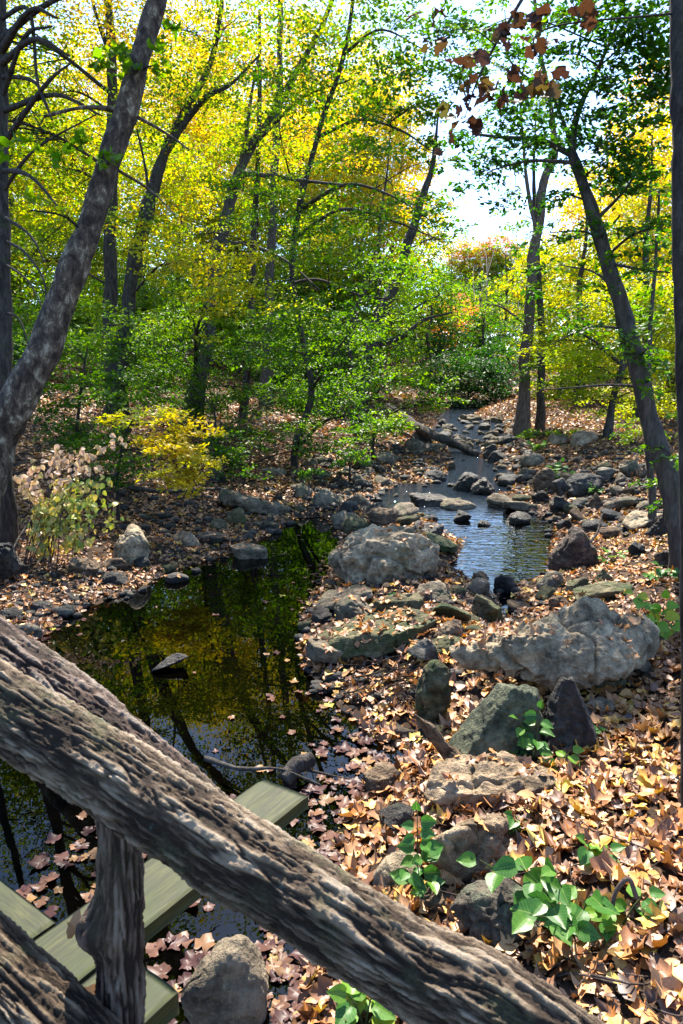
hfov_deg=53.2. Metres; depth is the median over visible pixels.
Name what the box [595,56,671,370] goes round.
forest tree
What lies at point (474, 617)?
stone
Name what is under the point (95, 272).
forest tree
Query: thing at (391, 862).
rock
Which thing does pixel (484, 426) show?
stone
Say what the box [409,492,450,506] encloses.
flat rock
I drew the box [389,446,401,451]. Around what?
stone
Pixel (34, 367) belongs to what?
sycamore tree
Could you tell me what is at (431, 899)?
rock
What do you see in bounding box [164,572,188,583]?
rock
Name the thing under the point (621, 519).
stone
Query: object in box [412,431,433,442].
rock
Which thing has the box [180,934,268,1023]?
boulder
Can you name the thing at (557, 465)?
broadleaf plant
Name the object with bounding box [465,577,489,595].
rock
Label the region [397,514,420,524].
stone
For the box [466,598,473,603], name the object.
stone
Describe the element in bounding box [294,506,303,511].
stone
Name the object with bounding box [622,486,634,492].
stone
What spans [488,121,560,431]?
twin trunk tree
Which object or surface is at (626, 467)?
rock
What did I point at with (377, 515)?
stone
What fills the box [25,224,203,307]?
forest tree
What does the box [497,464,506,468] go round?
stone
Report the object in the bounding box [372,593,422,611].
flat rock
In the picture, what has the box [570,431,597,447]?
boulder
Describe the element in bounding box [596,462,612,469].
stone
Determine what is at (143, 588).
stone
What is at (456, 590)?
stone
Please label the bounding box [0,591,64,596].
stick
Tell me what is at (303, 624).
stone
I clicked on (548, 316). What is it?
forest tree
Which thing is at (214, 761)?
stick
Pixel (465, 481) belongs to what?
boulder
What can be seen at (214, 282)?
forked maple
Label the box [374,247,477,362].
forest tree
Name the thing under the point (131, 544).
boulder
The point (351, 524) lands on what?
stone
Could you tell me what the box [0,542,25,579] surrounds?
boulder
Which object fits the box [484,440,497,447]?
stone
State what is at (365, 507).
stone
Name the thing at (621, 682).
flat rock
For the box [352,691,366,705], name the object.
rock
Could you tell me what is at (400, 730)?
flat rock
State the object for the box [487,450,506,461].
boulder
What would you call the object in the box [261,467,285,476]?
flat rock
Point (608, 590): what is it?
flat rock
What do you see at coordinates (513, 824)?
broadleaf plant
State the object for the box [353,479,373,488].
stone
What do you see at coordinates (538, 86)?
edge tree
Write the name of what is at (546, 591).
stone
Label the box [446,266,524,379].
forest tree
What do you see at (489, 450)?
boulder
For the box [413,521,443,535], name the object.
flat rock
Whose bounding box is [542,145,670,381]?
forest tree
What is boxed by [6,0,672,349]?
sky
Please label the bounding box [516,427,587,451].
understory shrub
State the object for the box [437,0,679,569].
leaning tree
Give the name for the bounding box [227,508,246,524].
rock
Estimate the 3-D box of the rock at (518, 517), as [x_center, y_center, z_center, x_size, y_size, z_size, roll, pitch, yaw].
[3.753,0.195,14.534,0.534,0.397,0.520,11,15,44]
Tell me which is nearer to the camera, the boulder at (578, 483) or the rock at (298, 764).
the rock at (298, 764)
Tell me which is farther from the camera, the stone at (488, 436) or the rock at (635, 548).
the stone at (488, 436)
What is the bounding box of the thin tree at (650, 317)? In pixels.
[623,165,673,528]
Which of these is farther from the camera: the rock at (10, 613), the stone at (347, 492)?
the stone at (347, 492)
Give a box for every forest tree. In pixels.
[8,22,96,381]
[8,48,54,374]
[11,84,71,318]
[13,85,138,348]
[14,19,165,336]
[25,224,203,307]
[71,113,222,386]
[104,50,253,359]
[137,1,293,353]
[169,85,305,367]
[196,244,437,346]
[228,91,370,392]
[243,5,399,371]
[257,190,399,398]
[275,133,410,396]
[316,54,431,345]
[340,49,461,396]
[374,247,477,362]
[391,254,477,388]
[414,239,505,347]
[438,241,552,352]
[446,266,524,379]
[447,219,543,363]
[494,255,572,366]
[511,230,608,398]
[524,158,639,402]
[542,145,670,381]
[580,85,676,418]
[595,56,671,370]
[610,100,675,399]
[652,198,676,404]
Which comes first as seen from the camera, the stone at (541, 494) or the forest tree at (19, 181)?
the stone at (541, 494)
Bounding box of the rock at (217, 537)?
[196,532,229,543]
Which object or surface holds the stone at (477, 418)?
on the ground
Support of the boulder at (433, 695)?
on the ground
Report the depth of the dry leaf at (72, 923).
1.03 m
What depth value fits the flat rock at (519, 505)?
15.28 m
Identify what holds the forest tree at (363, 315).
on the ground
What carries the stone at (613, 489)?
on the ground
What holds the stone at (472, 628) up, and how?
on the ground
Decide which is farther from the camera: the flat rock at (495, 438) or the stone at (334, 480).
the flat rock at (495, 438)
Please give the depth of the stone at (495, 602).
9.00 m
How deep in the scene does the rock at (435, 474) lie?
19.18 m
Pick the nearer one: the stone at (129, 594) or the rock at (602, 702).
the rock at (602, 702)
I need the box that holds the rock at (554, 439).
[547,434,567,443]
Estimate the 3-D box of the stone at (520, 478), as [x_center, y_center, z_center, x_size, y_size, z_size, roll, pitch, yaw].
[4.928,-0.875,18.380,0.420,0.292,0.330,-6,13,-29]
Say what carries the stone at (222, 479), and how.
on the ground
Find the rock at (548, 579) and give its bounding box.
[536,571,563,589]
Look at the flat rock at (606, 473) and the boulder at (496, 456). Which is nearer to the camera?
the flat rock at (606, 473)
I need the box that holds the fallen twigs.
[19,485,682,1023]
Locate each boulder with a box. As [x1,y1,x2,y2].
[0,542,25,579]
[112,524,149,565]
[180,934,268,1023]
[218,488,291,516]
[311,489,344,505]
[328,523,439,585]
[403,438,425,453]
[414,660,450,723]
[423,751,556,806]
[430,812,508,881]
[448,683,542,756]
[449,597,659,692]
[450,877,543,949]
[452,472,480,490]
[471,477,494,494]
[483,444,496,458]
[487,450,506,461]
[517,452,544,467]
[541,676,599,755]
[547,526,598,571]
[566,473,603,497]
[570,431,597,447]
[622,510,662,530]
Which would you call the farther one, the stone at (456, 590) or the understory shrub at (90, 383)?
the understory shrub at (90, 383)
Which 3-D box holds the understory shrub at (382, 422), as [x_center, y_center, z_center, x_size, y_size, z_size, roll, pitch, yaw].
[0.842,-2.038,19.861,2.632,1.927,3.633,2,11,9]
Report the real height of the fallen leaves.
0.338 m
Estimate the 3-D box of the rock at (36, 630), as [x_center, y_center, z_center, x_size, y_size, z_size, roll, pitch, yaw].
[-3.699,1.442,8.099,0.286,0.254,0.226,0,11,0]
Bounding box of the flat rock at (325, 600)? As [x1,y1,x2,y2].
[315,584,372,609]
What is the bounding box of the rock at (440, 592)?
[417,580,451,602]
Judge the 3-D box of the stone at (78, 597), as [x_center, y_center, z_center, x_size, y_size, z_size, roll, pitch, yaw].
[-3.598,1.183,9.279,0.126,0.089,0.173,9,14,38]
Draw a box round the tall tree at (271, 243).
[181,0,388,407]
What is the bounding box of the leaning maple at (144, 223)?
[60,0,318,432]
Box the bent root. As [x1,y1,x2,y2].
[610,876,638,906]
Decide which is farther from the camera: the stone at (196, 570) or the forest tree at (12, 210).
the forest tree at (12, 210)
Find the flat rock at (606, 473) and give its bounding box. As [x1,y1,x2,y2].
[595,467,614,480]
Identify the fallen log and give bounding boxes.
[383,403,479,455]
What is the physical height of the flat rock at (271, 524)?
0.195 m
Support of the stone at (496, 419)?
on the ground
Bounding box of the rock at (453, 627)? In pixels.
[433,619,464,638]
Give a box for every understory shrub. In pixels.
[12,283,157,495]
[32,298,377,485]
[293,450,376,482]
[320,407,418,465]
[409,347,530,409]
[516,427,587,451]
[609,411,678,536]
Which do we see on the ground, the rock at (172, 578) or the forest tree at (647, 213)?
the forest tree at (647, 213)
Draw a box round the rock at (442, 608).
[431,601,470,620]
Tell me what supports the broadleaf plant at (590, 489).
on the ground
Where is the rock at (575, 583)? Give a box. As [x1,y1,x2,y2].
[564,577,589,591]
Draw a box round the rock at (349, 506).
[339,501,359,511]
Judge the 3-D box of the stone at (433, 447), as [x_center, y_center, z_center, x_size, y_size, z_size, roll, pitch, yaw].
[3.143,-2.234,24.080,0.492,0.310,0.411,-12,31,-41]
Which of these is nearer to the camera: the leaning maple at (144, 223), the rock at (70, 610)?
the rock at (70, 610)
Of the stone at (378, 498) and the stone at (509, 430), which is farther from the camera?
the stone at (509, 430)
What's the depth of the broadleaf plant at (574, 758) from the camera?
4.72 m
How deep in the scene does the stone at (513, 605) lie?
9.00 m
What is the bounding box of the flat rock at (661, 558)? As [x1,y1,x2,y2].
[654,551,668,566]
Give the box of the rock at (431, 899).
[419,887,456,912]
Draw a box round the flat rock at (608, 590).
[573,581,633,600]
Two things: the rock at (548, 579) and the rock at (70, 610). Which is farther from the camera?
the rock at (548, 579)
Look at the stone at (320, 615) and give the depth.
8.45 m
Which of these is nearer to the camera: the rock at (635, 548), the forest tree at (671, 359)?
the rock at (635, 548)
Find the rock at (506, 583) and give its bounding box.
[493,575,517,592]
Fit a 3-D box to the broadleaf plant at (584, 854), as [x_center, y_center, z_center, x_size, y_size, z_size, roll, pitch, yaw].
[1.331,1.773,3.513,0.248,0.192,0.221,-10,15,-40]
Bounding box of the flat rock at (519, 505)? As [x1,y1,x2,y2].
[503,501,536,511]
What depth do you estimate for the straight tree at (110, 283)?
22.21 m
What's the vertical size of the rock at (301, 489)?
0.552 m
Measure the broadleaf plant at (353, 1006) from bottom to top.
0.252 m
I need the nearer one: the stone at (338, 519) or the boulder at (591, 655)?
the boulder at (591, 655)
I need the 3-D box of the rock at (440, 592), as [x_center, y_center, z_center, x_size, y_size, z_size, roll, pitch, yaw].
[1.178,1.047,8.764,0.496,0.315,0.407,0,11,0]
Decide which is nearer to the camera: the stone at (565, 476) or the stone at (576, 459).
the stone at (565, 476)
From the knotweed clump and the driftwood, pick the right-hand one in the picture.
the driftwood
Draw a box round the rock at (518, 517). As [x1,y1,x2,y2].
[505,511,530,523]
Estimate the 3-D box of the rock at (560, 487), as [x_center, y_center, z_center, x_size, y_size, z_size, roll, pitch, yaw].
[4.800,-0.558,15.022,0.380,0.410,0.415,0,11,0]
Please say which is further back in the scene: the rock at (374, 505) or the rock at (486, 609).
the rock at (374, 505)
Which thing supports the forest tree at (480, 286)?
on the ground
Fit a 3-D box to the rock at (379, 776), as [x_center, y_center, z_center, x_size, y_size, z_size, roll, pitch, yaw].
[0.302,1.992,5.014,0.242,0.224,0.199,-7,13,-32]
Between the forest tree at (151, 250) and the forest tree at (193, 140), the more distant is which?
the forest tree at (151, 250)
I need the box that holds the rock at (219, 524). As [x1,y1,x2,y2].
[209,519,226,529]
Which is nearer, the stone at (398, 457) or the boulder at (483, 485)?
the boulder at (483, 485)
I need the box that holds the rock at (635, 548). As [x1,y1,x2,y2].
[628,541,644,554]
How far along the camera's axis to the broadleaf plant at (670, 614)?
6.41 m
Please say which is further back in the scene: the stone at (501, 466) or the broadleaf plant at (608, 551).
the stone at (501, 466)
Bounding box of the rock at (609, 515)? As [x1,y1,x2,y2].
[600,508,622,520]
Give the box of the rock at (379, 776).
[362,762,400,795]
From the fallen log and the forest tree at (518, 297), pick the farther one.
the forest tree at (518, 297)
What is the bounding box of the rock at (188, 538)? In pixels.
[170,530,199,547]
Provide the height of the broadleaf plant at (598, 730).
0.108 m
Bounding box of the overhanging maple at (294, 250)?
[215,0,497,467]
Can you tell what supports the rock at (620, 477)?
on the ground
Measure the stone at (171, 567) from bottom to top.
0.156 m
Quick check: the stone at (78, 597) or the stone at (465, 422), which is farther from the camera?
the stone at (465, 422)
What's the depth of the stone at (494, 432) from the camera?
28.10 m
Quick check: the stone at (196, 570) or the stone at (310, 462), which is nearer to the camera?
the stone at (196, 570)
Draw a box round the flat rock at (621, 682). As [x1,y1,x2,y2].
[583,678,626,694]
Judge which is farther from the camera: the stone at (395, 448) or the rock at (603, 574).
the stone at (395, 448)
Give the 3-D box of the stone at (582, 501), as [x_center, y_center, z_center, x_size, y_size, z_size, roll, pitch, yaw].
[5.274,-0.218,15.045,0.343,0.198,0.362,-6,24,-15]
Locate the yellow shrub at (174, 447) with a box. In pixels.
[66,404,232,519]
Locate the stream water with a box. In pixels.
[0,406,555,1023]
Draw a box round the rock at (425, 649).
[406,638,438,660]
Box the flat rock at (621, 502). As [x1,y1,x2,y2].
[604,496,637,508]
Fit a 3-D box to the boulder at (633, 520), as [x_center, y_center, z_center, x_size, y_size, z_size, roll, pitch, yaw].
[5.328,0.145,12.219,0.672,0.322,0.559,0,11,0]
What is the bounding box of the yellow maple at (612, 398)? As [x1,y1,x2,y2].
[511,267,675,438]
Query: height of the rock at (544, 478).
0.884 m
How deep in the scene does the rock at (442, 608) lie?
7.74 m
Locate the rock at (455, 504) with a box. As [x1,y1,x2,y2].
[440,498,475,509]
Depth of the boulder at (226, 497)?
14.66 m
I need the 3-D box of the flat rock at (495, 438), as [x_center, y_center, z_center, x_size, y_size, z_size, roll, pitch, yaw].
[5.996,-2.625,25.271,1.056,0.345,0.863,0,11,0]
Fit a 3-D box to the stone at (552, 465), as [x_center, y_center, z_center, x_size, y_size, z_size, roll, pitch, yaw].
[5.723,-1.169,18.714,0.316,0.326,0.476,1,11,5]
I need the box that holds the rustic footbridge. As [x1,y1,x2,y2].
[0,615,605,1023]
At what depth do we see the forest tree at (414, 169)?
44.74 m
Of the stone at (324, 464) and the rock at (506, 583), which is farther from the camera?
the stone at (324, 464)
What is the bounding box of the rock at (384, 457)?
[375,452,395,463]
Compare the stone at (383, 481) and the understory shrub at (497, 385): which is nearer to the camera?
the stone at (383, 481)
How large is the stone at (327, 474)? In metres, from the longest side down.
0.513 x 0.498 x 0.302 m
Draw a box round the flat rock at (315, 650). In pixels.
[306,635,352,663]
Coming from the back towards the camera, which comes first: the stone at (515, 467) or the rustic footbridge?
the stone at (515, 467)
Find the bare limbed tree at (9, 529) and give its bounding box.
[0,0,102,547]
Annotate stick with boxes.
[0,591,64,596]
[14,515,33,547]
[203,756,319,785]
[306,769,349,779]
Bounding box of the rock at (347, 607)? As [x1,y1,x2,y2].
[334,595,370,621]
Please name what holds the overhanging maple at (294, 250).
on the ground
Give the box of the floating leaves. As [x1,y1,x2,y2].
[16,516,551,1023]
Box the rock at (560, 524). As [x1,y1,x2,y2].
[556,520,571,529]
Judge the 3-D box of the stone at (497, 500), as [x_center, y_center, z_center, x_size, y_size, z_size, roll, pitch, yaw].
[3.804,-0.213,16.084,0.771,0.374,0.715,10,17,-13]
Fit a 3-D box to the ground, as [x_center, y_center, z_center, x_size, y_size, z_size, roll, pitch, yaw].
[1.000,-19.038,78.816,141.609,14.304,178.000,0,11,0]
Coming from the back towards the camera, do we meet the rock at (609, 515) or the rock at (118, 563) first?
the rock at (609, 515)
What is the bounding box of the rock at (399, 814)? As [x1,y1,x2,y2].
[379,802,414,832]
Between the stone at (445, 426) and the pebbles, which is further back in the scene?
the stone at (445, 426)
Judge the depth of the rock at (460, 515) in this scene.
14.58 m
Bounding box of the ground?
[0,316,682,1023]
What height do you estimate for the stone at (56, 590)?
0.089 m
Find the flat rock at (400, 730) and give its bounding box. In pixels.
[385,721,422,739]
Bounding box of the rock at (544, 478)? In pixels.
[533,467,554,489]
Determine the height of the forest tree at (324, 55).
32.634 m
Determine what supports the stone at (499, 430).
on the ground
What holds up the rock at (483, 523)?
in the stream water
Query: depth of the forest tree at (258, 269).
46.94 m
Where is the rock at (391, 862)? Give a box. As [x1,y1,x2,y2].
[372,850,422,888]
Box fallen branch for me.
[95,461,133,496]
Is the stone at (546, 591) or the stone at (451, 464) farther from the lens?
the stone at (451, 464)
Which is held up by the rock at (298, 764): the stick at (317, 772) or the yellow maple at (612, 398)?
the stick at (317, 772)
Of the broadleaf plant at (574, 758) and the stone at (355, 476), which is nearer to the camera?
the broadleaf plant at (574, 758)
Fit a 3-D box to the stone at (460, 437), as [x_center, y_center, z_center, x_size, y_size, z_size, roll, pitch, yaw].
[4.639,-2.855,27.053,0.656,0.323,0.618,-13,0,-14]
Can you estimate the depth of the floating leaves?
4.32 m
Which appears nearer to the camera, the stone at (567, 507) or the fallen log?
the stone at (567, 507)
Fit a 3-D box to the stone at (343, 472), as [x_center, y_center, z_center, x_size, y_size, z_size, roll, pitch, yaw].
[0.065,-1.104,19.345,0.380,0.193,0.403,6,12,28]
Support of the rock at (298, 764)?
on the stream water
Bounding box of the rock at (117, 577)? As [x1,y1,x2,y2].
[100,571,128,585]
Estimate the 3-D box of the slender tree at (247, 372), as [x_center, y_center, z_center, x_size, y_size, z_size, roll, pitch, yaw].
[-3.037,-9.986,22.465,4.953,14.478,8.565,0,11,0]
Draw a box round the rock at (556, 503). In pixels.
[549,496,572,510]
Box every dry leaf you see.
[66,909,80,938]
[84,983,95,994]
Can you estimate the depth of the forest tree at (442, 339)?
54.53 m
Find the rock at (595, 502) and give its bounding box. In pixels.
[587,493,603,508]
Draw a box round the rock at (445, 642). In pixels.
[432,635,468,655]
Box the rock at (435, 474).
[423,469,445,480]
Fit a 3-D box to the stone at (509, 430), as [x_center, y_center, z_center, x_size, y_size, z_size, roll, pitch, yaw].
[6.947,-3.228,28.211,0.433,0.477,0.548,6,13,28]
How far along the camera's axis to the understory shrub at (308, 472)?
17.83 m
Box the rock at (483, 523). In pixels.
[478,520,490,525]
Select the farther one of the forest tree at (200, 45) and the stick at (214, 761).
the forest tree at (200, 45)
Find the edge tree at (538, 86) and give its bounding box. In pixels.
[405,0,682,807]
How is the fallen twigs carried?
on the ground
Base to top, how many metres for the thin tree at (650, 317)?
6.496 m
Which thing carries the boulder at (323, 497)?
on the ground
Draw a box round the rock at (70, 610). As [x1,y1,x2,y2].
[52,605,75,616]
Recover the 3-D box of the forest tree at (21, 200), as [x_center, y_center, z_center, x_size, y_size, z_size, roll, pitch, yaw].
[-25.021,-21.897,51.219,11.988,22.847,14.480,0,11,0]
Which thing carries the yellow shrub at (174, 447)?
on the ground
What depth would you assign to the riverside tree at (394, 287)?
25.64 m
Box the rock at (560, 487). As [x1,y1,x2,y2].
[551,478,569,496]
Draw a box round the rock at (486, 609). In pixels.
[471,594,503,623]
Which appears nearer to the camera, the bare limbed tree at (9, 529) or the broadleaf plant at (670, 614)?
the broadleaf plant at (670, 614)
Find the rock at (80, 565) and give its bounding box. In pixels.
[68,556,100,575]
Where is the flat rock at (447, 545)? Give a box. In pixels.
[423,531,457,552]
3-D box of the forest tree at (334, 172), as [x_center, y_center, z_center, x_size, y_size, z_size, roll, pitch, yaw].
[0.278,-14.392,39.757,8.527,15.818,15.067,0,11,0]
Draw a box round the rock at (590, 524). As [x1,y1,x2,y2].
[581,519,607,531]
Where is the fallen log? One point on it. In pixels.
(425, 431)
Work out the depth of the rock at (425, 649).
6.64 m
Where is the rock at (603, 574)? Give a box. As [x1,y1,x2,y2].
[593,568,613,581]
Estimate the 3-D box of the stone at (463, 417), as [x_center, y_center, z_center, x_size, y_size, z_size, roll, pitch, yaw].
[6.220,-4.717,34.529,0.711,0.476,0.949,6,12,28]
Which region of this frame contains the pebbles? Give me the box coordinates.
[6,433,662,702]
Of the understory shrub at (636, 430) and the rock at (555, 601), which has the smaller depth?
the rock at (555, 601)
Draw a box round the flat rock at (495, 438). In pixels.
[490,436,509,440]
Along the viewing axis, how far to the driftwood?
11.07 m
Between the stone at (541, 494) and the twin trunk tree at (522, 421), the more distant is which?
the twin trunk tree at (522, 421)
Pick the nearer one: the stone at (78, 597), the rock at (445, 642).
the rock at (445, 642)
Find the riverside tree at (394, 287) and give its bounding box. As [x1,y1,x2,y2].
[335,100,476,434]
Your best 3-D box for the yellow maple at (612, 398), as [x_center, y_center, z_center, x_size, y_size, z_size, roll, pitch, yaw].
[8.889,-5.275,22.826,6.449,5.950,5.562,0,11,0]
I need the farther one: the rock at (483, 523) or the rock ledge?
the rock at (483, 523)
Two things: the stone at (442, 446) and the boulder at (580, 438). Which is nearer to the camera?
the boulder at (580, 438)
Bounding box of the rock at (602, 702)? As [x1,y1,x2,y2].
[586,696,614,714]
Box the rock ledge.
[317,608,436,657]
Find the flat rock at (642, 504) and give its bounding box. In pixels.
[635,500,659,509]
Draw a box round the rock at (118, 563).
[101,558,127,569]
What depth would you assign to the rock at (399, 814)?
4.45 m
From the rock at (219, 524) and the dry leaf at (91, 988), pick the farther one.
the rock at (219, 524)
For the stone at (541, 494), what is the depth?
15.75 m
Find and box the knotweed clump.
[13,433,126,571]
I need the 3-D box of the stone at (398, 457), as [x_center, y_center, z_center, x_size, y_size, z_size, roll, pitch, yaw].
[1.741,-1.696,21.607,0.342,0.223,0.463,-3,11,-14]
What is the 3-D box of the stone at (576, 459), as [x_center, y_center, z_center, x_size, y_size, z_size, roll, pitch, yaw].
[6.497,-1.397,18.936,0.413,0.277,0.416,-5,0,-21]
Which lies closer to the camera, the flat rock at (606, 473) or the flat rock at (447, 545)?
the flat rock at (447, 545)
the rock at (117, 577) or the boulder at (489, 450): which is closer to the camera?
the rock at (117, 577)
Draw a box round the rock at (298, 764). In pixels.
[279,752,315,785]
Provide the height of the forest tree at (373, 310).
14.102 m
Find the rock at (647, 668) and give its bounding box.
[626,660,652,678]
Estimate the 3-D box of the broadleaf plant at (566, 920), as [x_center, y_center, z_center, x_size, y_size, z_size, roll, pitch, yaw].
[0.946,1.819,3.202,0.624,0.428,0.578,-4,12,-19]
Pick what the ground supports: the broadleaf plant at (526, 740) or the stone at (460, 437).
the broadleaf plant at (526, 740)
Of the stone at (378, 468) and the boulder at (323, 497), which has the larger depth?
the stone at (378, 468)
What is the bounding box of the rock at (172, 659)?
[151,653,187,671]
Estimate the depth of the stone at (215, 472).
17.34 m
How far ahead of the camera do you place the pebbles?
12.96 m
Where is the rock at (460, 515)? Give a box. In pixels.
[453,510,471,520]
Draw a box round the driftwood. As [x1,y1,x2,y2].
[590,513,602,542]
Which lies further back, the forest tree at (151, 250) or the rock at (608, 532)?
the forest tree at (151, 250)
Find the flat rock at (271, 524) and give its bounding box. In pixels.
[252,520,278,529]
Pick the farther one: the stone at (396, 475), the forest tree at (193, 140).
the forest tree at (193, 140)
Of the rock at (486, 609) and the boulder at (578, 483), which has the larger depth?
the boulder at (578, 483)
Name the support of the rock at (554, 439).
on the ground
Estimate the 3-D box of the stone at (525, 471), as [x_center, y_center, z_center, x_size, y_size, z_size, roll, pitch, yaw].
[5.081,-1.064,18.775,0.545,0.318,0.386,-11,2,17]
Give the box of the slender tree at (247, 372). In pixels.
[159,9,323,420]
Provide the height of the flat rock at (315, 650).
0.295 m
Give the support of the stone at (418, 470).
on the ground
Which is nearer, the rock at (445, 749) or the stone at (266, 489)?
the rock at (445, 749)
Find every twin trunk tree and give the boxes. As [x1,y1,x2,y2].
[445,0,595,436]
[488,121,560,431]
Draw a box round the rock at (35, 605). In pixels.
[28,600,52,610]
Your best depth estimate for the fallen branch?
14.85 m
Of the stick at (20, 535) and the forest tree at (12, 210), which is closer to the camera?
the stick at (20, 535)
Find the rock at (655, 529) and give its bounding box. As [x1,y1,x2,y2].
[645,517,666,536]
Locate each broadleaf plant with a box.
[326,980,396,1023]
[389,800,444,897]
[456,851,619,946]
[480,750,529,756]
[504,810,535,833]
[509,700,554,762]
[527,440,546,450]
[543,745,584,776]
[545,457,574,479]
[575,833,625,866]
[585,884,665,942]
[588,482,604,492]
[594,725,605,739]
[596,547,629,563]
[624,589,679,639]
[642,561,679,581]
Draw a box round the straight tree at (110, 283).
[6,0,200,414]
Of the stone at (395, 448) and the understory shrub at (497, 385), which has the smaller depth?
the stone at (395, 448)
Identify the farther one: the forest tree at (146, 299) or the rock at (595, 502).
the forest tree at (146, 299)
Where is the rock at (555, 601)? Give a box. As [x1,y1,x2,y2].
[548,595,568,608]
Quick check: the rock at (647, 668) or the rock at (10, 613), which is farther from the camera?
the rock at (10, 613)
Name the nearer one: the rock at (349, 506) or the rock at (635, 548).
the rock at (635, 548)
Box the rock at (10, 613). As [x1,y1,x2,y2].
[0,607,22,619]
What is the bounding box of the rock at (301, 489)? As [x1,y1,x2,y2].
[295,483,311,497]
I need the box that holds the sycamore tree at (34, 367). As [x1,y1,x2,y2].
[0,0,189,506]
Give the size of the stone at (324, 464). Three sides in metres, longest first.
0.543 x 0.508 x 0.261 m
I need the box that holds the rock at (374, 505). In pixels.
[365,503,385,515]
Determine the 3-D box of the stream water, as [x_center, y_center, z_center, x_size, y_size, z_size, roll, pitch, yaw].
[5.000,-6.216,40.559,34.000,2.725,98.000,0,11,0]
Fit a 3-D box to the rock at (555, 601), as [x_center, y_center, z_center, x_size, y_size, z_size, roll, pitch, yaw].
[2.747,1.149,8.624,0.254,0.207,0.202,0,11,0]
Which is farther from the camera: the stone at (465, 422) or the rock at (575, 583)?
the stone at (465, 422)
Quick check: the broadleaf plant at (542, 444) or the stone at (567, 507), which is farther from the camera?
the broadleaf plant at (542, 444)
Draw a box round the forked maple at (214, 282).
[136,0,414,433]
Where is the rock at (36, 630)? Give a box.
[17,623,42,636]
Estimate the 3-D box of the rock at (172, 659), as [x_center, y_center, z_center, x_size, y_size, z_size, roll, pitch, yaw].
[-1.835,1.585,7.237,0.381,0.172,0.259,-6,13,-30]
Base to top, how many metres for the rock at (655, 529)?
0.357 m
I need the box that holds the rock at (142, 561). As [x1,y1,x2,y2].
[134,556,149,568]
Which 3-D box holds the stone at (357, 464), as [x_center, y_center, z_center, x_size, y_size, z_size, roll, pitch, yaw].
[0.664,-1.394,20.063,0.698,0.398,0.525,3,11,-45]
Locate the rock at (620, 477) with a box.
[614,472,626,484]
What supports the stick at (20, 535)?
on the ground
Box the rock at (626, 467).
[618,460,640,473]
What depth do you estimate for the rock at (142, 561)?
10.71 m
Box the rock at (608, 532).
[599,526,620,538]
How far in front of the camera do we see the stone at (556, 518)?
14.42 m
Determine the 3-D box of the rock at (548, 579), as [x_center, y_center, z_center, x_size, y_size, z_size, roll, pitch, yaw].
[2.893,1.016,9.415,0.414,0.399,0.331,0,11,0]
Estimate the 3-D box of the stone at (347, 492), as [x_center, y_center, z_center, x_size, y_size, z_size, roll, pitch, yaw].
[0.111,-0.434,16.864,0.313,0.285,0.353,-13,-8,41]
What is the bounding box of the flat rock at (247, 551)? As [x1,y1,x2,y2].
[230,542,267,558]
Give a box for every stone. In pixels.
[51,588,59,593]
[70,595,82,601]
[126,591,133,596]
[138,585,146,591]
[161,562,176,572]
[191,567,200,572]
[208,467,223,474]
[210,475,225,483]
[264,486,274,491]
[290,483,299,489]
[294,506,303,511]
[297,619,311,629]
[303,458,317,467]
[311,607,331,623]
[313,468,332,477]
[315,480,327,484]
[316,456,325,463]
[318,462,330,468]
[323,579,336,589]
[331,478,340,482]
[331,510,356,528]
[334,481,344,487]
[337,470,348,475]
[341,488,351,495]
[342,516,368,533]
[351,473,365,481]
[351,493,370,505]
[352,485,361,490]
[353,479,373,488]
[354,458,374,468]
[359,506,368,510]
[363,467,373,473]
[367,506,396,525]
[374,465,386,473]
[374,475,390,485]
[374,496,381,501]
[381,582,390,588]
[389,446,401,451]
[392,473,399,478]
[392,502,418,518]
[394,455,402,460]
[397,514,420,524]
[410,581,419,586]
[412,469,423,472]
[413,459,424,461]
[422,467,438,470]
[425,444,437,450]
[432,443,446,449]
[438,419,446,425]
[439,431,451,437]
[442,424,454,428]
[445,461,455,468]
[450,585,466,596]
[454,435,465,439]
[459,414,468,419]
[460,420,470,423]
[463,441,473,448]
[465,625,483,634]
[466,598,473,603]
[467,614,480,621]
[472,416,481,419]
[473,571,488,579]
[478,423,490,429]
[480,594,499,605]
[482,434,493,438]
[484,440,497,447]
[485,430,498,435]
[486,493,511,507]
[491,416,502,422]
[494,427,503,432]
[497,436,518,444]
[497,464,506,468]
[497,474,517,486]
[505,428,511,433]
[507,600,528,611]
[512,464,521,470]
[512,494,531,500]
[516,474,530,482]
[518,468,535,475]
[519,441,530,447]
[531,490,549,500]
[535,584,556,600]
[545,463,555,469]
[552,515,561,520]
[561,472,573,480]
[562,503,577,512]
[569,456,583,463]
[570,507,582,520]
[572,498,588,505]
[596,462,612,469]
[609,485,622,495]
[618,515,626,522]
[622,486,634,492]
[635,468,646,478]

